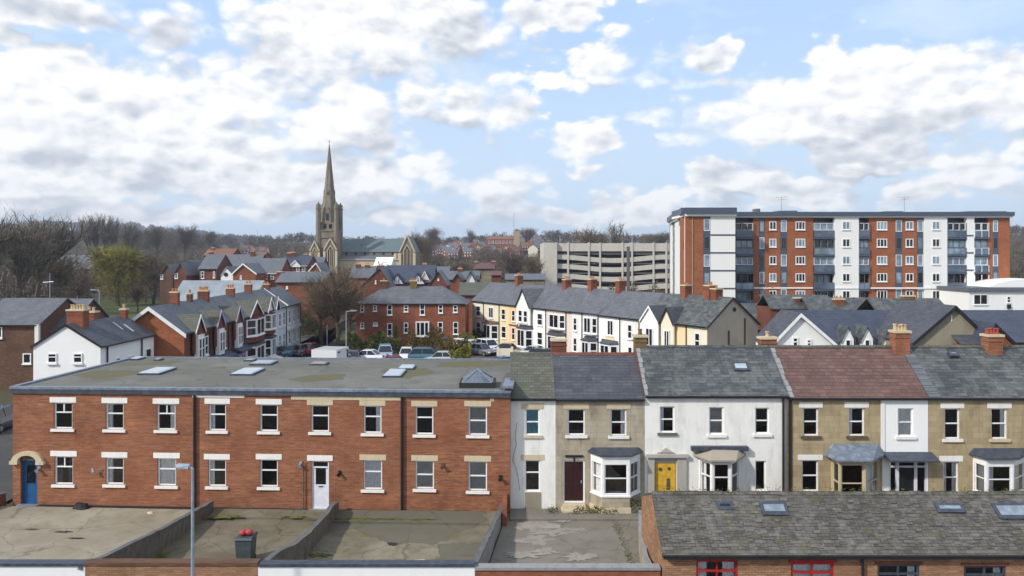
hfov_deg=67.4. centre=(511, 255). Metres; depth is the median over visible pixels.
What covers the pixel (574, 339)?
window
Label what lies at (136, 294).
bare tree
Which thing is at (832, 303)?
house
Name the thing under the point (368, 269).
house
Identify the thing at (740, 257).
apartment block
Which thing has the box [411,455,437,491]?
window
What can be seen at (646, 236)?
bare tree
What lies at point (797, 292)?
window
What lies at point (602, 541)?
yard paving
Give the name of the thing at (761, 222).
window
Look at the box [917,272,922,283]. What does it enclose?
window
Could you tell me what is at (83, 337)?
white house
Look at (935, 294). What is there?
window
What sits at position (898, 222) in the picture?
window
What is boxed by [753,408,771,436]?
window
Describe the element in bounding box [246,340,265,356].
bay window
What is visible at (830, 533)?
outbuilding
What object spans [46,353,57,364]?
window
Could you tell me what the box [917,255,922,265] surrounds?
window
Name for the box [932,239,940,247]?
window
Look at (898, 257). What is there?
window
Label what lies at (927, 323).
house
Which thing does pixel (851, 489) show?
weed
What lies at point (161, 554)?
ground patch
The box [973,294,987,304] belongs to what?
window
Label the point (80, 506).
bin bag
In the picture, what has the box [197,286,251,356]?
terrace house
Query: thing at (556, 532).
worn screed
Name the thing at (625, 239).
bare tree
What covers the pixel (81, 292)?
bare tree
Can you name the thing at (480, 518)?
path
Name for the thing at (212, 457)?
window
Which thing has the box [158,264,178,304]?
house
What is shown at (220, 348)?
oriel window
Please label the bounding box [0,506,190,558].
yard paving
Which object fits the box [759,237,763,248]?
window
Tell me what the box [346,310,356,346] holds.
street lamp
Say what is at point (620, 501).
bay window
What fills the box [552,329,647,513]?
terrace house
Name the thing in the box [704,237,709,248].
window
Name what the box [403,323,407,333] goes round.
window
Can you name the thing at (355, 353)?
parked car
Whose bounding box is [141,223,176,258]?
bare tree
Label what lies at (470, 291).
house
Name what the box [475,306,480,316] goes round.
window
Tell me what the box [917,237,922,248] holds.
window
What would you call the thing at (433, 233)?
bare tree
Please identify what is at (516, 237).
tower house
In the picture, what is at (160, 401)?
window
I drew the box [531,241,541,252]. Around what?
house
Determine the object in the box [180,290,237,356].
terrace house
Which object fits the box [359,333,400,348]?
hedge
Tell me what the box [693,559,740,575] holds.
window
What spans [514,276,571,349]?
terrace house
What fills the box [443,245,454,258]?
house
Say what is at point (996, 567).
window
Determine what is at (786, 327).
house
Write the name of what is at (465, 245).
house
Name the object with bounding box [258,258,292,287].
house
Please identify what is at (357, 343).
hedge
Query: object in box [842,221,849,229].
window
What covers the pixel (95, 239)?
bare tree
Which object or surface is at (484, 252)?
hillside trees
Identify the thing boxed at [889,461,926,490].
window
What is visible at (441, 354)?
parked car
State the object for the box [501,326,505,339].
window
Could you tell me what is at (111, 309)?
park grass
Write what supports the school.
on the ground at (6, 395)
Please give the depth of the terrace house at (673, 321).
76.95 m
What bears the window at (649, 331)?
in the terrace house at (649, 320)
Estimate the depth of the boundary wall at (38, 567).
27.00 m
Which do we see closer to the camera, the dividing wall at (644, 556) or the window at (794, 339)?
the dividing wall at (644, 556)
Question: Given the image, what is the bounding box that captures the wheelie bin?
[234,531,257,557]
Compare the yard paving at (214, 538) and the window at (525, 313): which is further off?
the window at (525, 313)
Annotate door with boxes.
[15,461,38,506]
[307,455,332,509]
[394,326,396,338]
[563,460,584,502]
[655,463,675,490]
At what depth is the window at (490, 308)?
110.61 m
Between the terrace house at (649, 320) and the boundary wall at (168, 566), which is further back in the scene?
the terrace house at (649, 320)
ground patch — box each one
[153,551,171,557]
[203,515,245,518]
[284,515,309,517]
[306,518,386,519]
[309,552,333,556]
[383,519,437,519]
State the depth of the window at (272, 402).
37.57 m
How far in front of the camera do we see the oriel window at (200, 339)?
66.13 m
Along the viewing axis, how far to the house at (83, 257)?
265.61 m
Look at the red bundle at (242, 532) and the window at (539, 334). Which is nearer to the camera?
the red bundle at (242, 532)
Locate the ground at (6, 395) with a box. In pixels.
[0,235,1023,545]
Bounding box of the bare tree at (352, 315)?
[328,288,370,335]
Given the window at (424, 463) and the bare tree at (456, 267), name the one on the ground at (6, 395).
the bare tree at (456, 267)
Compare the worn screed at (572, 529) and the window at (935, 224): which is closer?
the worn screed at (572, 529)
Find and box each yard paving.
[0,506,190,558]
[163,510,316,559]
[305,523,497,562]
[490,511,640,562]
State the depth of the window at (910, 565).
27.02 m
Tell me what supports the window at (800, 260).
in the apartment block at (740, 257)
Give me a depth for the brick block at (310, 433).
37.77 m
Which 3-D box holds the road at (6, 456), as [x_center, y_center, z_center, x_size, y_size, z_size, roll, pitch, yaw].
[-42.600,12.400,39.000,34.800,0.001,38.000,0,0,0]
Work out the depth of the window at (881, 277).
124.94 m
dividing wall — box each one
[0,492,5,505]
[97,501,213,557]
[264,501,338,559]
[474,502,501,563]
[638,510,651,562]
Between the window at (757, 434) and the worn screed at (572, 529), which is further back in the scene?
the window at (757, 434)
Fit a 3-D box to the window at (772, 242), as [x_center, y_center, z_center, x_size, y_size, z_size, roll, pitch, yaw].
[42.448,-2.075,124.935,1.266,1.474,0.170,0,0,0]
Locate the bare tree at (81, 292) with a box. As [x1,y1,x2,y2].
[63,276,96,298]
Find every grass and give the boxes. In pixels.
[95,300,159,318]
[335,331,353,343]
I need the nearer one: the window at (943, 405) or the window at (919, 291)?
the window at (943, 405)
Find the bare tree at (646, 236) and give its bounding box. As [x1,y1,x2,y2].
[639,231,655,242]
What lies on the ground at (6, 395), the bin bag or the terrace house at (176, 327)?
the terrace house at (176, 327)
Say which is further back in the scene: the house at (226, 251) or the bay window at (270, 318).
the house at (226, 251)
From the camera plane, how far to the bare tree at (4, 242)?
128.95 m
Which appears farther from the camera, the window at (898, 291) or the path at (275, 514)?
the window at (898, 291)
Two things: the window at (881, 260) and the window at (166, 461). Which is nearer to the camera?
the window at (166, 461)
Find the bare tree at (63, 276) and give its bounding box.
[31,251,100,298]
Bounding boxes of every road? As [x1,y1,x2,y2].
[0,426,12,500]
[288,314,355,356]
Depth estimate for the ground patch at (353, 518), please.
35.90 m
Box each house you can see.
[0,298,74,387]
[30,304,156,379]
[49,299,109,333]
[61,255,106,288]
[132,288,213,356]
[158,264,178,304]
[172,262,199,289]
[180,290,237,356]
[188,260,202,271]
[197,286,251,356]
[198,254,232,279]
[202,247,240,257]
[209,249,265,266]
[217,284,265,356]
[219,266,237,279]
[231,263,265,280]
[238,281,276,356]
[243,246,255,253]
[252,248,272,257]
[252,289,288,344]
[255,247,269,253]
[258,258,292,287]
[262,281,302,344]
[275,270,334,331]
[282,251,316,270]
[303,253,329,268]
[308,262,330,270]
[349,262,377,318]
[355,278,469,344]
[359,267,395,297]
[373,257,395,267]
[377,263,436,285]
[423,262,451,273]
[428,270,450,289]
[430,245,436,257]
[436,244,446,256]
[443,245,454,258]
[445,266,480,290]
[447,248,458,258]
[450,242,461,249]
[451,273,464,293]
[454,245,461,257]
[458,282,489,332]
[463,242,472,253]
[464,246,474,258]
[465,270,477,281]
[471,273,523,343]
[474,260,495,281]
[491,271,501,282]
[498,284,538,345]
[505,274,545,284]
[510,338,567,508]
[514,229,519,246]
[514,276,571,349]
[520,241,530,253]
[528,244,537,256]
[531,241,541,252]
[544,276,597,351]
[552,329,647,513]
[569,277,625,351]
[597,290,643,351]
[618,292,662,351]
[636,331,789,493]
[637,282,692,344]
[659,281,715,344]
[685,285,760,344]
[740,303,759,332]
[753,309,836,344]
[756,295,828,331]
[769,324,939,490]
[787,310,889,344]
[799,296,867,309]
[856,295,943,309]
[877,300,979,344]
[904,328,1023,491]
[962,310,1023,344]
[972,320,1017,344]
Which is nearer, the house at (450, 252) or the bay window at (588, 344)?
the bay window at (588, 344)
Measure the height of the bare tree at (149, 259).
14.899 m
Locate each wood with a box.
[0,232,1023,298]
[0,264,159,302]
[3,219,272,245]
[11,224,1023,248]
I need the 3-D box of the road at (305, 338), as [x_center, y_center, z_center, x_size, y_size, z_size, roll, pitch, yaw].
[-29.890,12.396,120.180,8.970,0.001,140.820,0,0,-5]
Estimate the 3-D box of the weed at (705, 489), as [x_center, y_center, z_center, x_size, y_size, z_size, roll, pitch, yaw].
[7.095,8.913,28.975,3.332,0.484,0.470,0,0,0]
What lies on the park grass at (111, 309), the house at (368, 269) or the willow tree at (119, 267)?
the willow tree at (119, 267)
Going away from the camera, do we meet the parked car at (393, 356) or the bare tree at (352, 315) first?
the parked car at (393, 356)
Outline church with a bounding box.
[309,142,419,275]
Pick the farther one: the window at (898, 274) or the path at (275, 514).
the window at (898, 274)
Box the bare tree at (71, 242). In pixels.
[1,207,97,297]
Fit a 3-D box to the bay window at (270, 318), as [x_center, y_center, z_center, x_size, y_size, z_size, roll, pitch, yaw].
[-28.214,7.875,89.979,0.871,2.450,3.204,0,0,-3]
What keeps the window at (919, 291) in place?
in the apartment block at (740, 257)
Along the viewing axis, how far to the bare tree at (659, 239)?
458.87 m
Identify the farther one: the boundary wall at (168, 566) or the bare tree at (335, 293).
the bare tree at (335, 293)
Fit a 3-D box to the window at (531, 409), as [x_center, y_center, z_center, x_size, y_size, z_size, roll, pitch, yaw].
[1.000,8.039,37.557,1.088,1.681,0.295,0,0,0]
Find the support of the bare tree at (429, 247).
on the ground at (6, 395)
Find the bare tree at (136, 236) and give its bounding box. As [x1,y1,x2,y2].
[115,224,155,254]
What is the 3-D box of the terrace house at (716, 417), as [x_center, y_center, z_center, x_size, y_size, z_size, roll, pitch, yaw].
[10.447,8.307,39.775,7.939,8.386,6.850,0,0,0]
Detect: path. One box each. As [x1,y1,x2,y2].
[209,508,325,519]
[333,510,496,525]
[510,509,638,520]
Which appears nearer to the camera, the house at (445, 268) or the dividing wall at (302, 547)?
the dividing wall at (302, 547)
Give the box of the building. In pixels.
[178,280,263,301]
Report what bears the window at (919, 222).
in the apartment block at (740, 257)
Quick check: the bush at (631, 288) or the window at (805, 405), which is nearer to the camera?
the window at (805, 405)
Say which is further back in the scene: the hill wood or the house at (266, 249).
the hill wood
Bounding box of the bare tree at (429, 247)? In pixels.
[419,235,444,264]
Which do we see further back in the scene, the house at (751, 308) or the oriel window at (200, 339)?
the house at (751, 308)
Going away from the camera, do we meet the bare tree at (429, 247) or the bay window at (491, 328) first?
the bay window at (491, 328)
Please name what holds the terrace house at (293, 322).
on the ground at (6, 395)
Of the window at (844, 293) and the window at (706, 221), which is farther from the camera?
the window at (844, 293)
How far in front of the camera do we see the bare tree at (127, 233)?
331.53 m
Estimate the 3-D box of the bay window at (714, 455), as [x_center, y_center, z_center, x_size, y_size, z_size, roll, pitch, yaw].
[10.094,10.875,36.952,2.750,3.250,1.205,0,0,0]
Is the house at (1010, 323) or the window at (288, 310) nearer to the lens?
the house at (1010, 323)
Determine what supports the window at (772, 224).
in the apartment block at (740, 257)
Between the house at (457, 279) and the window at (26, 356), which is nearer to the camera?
the window at (26, 356)
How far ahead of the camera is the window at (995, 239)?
125.00 m
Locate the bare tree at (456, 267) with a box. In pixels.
[442,259,474,270]
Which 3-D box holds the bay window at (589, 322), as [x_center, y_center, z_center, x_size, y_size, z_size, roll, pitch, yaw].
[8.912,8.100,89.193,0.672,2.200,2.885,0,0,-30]
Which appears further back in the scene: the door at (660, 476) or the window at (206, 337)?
the window at (206, 337)
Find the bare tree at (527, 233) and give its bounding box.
[520,226,538,241]
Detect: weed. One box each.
[547,505,560,512]
[571,505,590,513]
[589,505,616,514]
[613,520,634,562]
[631,494,641,512]
[658,485,742,497]
[790,486,903,496]
[933,487,1023,495]
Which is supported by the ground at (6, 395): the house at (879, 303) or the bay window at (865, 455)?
the house at (879, 303)
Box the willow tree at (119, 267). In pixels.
[79,237,153,305]
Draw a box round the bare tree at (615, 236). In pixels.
[602,222,623,242]
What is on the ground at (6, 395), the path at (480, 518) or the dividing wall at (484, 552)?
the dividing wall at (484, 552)
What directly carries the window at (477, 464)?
in the brick block at (310, 433)
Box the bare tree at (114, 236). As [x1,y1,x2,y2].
[105,216,121,251]
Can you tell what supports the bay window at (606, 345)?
in the terrace house at (617, 306)
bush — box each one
[450,341,471,358]
[453,331,477,339]
[471,328,485,337]
[628,281,637,290]
[639,282,659,292]
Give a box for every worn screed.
[503,551,545,558]
[512,521,561,530]
[513,535,554,545]
[528,528,586,536]
[528,547,559,553]
[553,520,569,522]
[560,527,586,531]
[563,552,597,561]
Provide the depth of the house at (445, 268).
163.35 m
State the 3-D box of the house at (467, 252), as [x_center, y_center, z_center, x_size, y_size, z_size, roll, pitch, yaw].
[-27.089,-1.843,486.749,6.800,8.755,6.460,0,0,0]
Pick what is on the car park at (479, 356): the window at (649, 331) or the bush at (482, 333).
the bush at (482, 333)
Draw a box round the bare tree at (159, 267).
[144,257,181,298]
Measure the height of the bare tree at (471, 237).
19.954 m
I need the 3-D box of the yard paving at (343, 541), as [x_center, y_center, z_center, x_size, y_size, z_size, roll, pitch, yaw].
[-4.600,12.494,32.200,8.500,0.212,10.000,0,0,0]
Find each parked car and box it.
[0,404,12,432]
[276,345,298,356]
[289,344,306,356]
[303,342,320,355]
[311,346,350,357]
[349,350,360,357]
[359,349,387,357]
[378,343,392,354]
[385,355,401,357]
[399,347,411,357]
[408,347,436,357]
[426,350,455,357]
[471,342,496,355]
[475,338,497,348]
[492,343,522,354]
[494,355,509,358]
[520,345,542,351]
[529,347,543,351]
[537,348,550,351]
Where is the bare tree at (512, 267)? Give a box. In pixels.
[495,248,529,282]
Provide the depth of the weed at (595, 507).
36.64 m
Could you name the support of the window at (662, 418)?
in the terrace house at (716, 417)
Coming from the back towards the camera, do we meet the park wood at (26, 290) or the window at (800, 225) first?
the park wood at (26, 290)
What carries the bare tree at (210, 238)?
on the ground at (6, 395)
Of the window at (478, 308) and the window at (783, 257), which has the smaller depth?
the window at (478, 308)
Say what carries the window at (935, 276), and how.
in the apartment block at (740, 257)
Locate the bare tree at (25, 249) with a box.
[0,204,60,298]
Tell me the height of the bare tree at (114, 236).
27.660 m
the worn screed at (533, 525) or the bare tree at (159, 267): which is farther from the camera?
the bare tree at (159, 267)
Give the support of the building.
on the ground at (6, 395)
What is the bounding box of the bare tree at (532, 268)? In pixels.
[517,253,547,278]
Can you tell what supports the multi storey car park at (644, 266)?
on the ground at (6, 395)
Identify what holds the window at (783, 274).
in the apartment block at (740, 257)
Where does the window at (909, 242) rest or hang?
in the apartment block at (740, 257)
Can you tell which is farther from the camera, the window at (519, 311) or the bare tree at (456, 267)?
the bare tree at (456, 267)
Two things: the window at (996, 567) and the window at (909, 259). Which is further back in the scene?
the window at (909, 259)
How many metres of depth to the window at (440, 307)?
107.94 m
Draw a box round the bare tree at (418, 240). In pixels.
[405,228,433,264]
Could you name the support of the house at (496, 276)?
on the ground at (6, 395)
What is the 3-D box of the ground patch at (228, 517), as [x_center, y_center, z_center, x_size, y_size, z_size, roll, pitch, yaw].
[-13.502,12.266,36.111,2.100,0.001,0.544,0,0,0]
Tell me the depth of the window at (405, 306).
107.94 m
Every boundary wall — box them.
[0,559,88,575]
[84,558,260,575]
[258,560,474,575]
[475,563,660,575]
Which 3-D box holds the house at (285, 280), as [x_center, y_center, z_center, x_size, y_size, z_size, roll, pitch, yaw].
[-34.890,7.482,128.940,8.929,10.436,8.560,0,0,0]
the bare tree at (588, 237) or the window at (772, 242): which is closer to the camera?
the window at (772, 242)
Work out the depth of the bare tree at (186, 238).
423.36 m
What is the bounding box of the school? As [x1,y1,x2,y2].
[486,236,513,248]
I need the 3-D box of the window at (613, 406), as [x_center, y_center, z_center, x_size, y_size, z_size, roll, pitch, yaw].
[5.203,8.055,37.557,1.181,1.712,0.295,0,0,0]
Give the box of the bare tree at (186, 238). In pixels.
[162,224,206,258]
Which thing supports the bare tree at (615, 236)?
on the ground at (6, 395)
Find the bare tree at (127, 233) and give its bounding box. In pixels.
[111,219,140,249]
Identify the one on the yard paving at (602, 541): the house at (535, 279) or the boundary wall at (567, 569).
the boundary wall at (567, 569)
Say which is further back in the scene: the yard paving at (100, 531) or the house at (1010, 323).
the house at (1010, 323)
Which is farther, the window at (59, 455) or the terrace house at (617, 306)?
the terrace house at (617, 306)
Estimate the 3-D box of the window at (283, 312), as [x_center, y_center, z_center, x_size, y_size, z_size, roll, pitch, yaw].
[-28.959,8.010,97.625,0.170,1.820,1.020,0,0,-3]
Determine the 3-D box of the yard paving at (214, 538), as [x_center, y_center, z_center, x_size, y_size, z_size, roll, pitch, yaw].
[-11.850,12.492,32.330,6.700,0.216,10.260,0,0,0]
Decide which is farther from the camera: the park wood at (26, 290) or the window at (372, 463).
the park wood at (26, 290)
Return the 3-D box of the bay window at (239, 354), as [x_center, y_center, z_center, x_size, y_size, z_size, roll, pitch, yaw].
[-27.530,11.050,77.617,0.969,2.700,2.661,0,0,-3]
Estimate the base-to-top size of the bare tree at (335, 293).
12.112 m
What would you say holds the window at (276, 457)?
in the brick block at (310, 433)
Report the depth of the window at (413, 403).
37.19 m
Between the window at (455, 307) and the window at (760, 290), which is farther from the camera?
the window at (760, 290)
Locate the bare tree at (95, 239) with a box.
[85,211,105,252]
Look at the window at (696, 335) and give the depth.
74.09 m
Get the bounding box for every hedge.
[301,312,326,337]
[347,329,401,353]
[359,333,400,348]
[406,326,454,350]
[448,335,468,351]
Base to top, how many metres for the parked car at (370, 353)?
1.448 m
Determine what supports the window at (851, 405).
in the terrace house at (858, 416)
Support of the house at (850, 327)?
on the ground at (6, 395)
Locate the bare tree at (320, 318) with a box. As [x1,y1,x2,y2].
[287,271,360,343]
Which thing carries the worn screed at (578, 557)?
on the yard paving at (602, 541)
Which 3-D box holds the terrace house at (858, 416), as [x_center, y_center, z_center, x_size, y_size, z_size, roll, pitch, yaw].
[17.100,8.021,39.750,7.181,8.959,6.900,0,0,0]
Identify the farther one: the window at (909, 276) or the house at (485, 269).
the house at (485, 269)
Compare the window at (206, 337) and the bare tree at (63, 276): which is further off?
the bare tree at (63, 276)
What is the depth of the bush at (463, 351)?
87.46 m
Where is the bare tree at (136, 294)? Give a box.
[123,284,150,312]
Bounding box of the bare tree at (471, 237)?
[463,228,475,242]
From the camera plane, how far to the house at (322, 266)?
161.36 m
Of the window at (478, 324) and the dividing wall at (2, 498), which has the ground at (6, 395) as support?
the dividing wall at (2, 498)
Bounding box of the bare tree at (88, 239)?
[77,215,100,254]
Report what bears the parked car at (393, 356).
on the car park at (479, 356)
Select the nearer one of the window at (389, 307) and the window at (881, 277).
the window at (389, 307)
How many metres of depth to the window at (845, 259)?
124.67 m
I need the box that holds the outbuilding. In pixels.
[641,491,1023,575]
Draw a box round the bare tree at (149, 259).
[126,249,179,304]
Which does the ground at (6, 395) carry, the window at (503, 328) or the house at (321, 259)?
the house at (321, 259)
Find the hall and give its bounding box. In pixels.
[967,278,1023,286]
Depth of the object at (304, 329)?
116.78 m
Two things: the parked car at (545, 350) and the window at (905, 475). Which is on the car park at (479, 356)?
the parked car at (545, 350)
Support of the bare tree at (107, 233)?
on the ground at (6, 395)
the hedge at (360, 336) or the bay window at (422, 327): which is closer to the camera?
the hedge at (360, 336)
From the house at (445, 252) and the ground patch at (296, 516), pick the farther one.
the house at (445, 252)
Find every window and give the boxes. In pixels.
[0,327,2,338]
[21,353,31,364]
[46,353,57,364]
[50,397,75,431]
[50,451,76,487]
[72,353,82,364]
[101,398,126,432]
[101,452,126,487]
[145,348,151,355]
[153,398,178,432]
[153,453,179,488]
[194,334,204,356]
[204,335,209,356]
[204,398,229,433]
[204,454,229,489]
[216,328,224,354]
[234,352,244,356]
[235,323,242,347]
[246,315,265,342]
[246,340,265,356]
[256,399,281,434]
[256,454,281,489]
[264,312,276,334]
[264,334,276,356]
[279,313,281,327]
[283,312,285,326]
[288,310,290,324]
[288,331,290,344]
[307,400,332,434]
[359,400,385,436]
[359,454,385,492]
[387,305,392,315]
[387,323,392,336]
[403,305,408,312]
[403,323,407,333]
[411,401,436,437]
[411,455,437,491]
[416,321,428,336]
[419,305,424,315]
[438,305,442,313]
[438,322,442,332]
[453,305,457,312]
[453,322,457,334]
[464,401,490,437]
[464,456,490,493]
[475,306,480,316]
[476,322,480,334]
[482,320,498,343]
[488,307,493,318]
[501,309,505,320]
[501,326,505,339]
[511,310,514,322]
[511,327,514,340]
[516,324,533,349]
[517,310,522,322]
[521,403,543,437]
[521,455,543,490]
[523,310,527,323]
[536,313,542,326]
[537,332,542,345]
[546,330,564,347]
[547,312,564,330]
[564,403,588,437]
[572,317,576,331]
[573,337,576,351]
[580,336,596,351]
[582,315,596,335]
[588,447,642,513]
[598,339,618,351]
[606,320,613,336]
[606,403,630,438]
[626,324,632,339]
[645,328,652,344]
[657,406,676,435]
[664,330,669,344]
[691,445,748,490]
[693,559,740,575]
[694,332,699,344]
[704,219,709,230]
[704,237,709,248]
[704,255,709,266]
[704,273,709,283]
[707,407,726,437]
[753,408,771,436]
[755,461,765,489]
[759,220,763,231]
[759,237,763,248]
[759,255,763,265]
[759,272,763,283]
[759,289,763,299]
[769,221,775,229]
[769,239,776,247]
[769,256,776,264]
[769,273,775,281]
[781,220,786,231]
[781,237,786,248]
[781,255,786,265]
[781,272,786,283]
[781,289,786,294]
[788,559,836,575]
[792,337,797,344]
[795,239,805,247]
[795,256,805,264]
[796,221,804,229]
[796,273,804,281]
[796,291,804,294]
[798,455,822,490]
[799,402,822,438]
[806,339,811,344]
[824,444,884,490]
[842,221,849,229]
[842,239,850,247]
[842,256,850,264]
[842,273,849,281]
[842,291,849,296]
[845,402,868,438]
[875,561,922,575]
[876,239,887,247]
[876,256,887,264]
[877,221,886,229]
[877,273,886,281]
[877,291,886,297]
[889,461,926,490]
[895,408,916,439]
[896,220,901,231]
[896,237,901,248]
[896,255,901,265]
[896,272,901,283]
[896,289,901,297]
[905,239,913,247]
[905,256,913,264]
[906,221,913,229]
[906,273,913,281]
[906,291,913,294]
[917,220,922,231]
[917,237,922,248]
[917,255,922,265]
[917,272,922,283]
[917,289,922,297]
[932,221,939,229]
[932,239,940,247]
[932,256,940,264]
[932,273,939,281]
[932,291,938,297]
[939,456,962,491]
[941,403,963,441]
[961,563,1008,575]
[969,448,1023,490]
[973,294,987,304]
[987,403,1011,441]
[993,220,997,231]
[993,237,997,248]
[993,255,997,265]
[993,272,997,278]
[1006,296,1011,303]
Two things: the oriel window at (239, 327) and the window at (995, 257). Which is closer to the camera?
the oriel window at (239, 327)
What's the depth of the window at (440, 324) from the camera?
107.97 m
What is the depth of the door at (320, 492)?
37.52 m
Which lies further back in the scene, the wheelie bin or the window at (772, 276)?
the window at (772, 276)
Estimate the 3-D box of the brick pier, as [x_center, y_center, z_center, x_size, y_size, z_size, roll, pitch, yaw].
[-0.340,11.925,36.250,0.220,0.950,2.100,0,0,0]
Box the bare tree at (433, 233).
[424,226,445,244]
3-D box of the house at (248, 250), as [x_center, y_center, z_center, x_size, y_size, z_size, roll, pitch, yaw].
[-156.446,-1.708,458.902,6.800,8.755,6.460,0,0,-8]
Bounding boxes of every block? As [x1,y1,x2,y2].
[9,356,514,512]
[667,197,1014,302]
[937,286,1023,309]
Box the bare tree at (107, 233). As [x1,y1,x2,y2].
[93,213,116,252]
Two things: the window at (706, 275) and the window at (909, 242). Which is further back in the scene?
the window at (909, 242)
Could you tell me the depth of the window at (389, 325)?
107.97 m
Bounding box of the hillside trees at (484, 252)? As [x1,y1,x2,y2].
[469,244,523,262]
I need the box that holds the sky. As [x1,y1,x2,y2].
[0,0,1023,244]
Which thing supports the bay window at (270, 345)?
in the terrace house at (268, 308)
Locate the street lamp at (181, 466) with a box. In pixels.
[175,463,193,575]
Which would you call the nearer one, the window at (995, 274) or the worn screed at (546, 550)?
the worn screed at (546, 550)
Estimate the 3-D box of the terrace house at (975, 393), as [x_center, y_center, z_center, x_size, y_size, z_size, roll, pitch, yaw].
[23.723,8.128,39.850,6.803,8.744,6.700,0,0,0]
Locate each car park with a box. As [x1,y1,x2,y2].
[306,344,498,358]
[540,242,668,292]
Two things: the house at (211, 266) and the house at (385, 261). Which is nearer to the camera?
the house at (211, 266)
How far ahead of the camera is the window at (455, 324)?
107.94 m
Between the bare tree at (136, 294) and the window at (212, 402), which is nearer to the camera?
the window at (212, 402)
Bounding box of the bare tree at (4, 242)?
[0,215,40,297]
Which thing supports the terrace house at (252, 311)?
on the ground at (6, 395)
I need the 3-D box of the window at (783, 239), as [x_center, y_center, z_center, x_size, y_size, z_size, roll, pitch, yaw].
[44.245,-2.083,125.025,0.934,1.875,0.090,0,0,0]
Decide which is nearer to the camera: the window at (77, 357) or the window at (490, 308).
the window at (77, 357)
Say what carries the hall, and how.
on the ground at (6, 395)
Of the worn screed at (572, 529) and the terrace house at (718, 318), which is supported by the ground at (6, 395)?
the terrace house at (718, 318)
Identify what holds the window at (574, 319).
in the terrace house at (589, 307)
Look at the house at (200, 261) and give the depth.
158.55 m
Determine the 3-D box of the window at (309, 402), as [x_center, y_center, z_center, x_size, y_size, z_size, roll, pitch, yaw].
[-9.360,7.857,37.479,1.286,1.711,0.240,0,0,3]
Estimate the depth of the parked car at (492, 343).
98.54 m
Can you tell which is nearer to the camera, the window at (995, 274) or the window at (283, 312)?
the window at (283, 312)
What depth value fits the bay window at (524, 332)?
100.96 m
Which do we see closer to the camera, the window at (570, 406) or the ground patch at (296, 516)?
the ground patch at (296, 516)
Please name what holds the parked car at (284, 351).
on the road at (305, 338)
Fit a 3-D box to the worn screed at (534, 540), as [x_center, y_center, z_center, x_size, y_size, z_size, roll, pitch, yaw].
[1.011,12.374,33.541,1.718,0.001,1.283,0,0,25]
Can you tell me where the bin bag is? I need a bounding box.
[72,502,89,509]
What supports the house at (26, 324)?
on the ground at (6, 395)
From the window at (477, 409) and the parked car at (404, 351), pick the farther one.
the parked car at (404, 351)
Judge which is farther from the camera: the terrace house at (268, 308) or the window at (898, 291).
the window at (898, 291)
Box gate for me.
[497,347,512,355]
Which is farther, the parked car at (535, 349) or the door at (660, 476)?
the parked car at (535, 349)
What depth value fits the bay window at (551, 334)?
95.39 m
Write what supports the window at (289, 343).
in the terrace house at (293, 322)
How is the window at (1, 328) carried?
in the house at (26, 324)
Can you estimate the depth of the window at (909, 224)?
124.94 m
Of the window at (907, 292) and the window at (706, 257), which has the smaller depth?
the window at (706, 257)
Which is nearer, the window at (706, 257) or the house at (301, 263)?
the window at (706, 257)
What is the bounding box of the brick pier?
[502,494,506,525]
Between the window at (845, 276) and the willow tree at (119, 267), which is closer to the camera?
the window at (845, 276)
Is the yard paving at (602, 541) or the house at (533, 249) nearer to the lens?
the yard paving at (602, 541)
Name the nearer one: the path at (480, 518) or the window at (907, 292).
the path at (480, 518)
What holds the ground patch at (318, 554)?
on the yard paving at (343, 541)
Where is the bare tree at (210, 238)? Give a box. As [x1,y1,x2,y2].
[200,229,221,249]
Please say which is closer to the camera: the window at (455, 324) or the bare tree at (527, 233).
the window at (455, 324)
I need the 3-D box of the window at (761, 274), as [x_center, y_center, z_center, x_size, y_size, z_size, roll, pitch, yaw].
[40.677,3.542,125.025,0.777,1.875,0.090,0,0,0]
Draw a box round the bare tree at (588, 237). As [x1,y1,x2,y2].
[567,223,608,242]
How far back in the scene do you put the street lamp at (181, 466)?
24.95 m
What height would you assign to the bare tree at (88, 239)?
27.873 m
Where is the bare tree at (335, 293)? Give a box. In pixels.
[297,264,382,345]
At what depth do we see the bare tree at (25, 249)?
132.52 m
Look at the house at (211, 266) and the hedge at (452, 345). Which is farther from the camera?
the house at (211, 266)
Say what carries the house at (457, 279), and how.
on the ground at (6, 395)
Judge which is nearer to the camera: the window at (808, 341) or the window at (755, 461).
the window at (755, 461)
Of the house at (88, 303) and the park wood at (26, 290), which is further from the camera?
the park wood at (26, 290)
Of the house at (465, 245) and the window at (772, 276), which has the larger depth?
the house at (465, 245)
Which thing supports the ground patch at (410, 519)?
on the path at (480, 518)
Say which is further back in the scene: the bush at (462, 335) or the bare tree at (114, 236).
the bare tree at (114, 236)
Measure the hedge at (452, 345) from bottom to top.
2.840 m
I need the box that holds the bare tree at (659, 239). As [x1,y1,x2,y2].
[646,232,669,246]
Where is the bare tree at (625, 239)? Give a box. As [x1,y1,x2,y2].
[620,231,630,242]
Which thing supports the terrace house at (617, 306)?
on the ground at (6, 395)
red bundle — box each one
[239,529,245,535]
[245,529,252,535]
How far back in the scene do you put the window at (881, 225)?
124.94 m
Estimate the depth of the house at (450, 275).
157.23 m

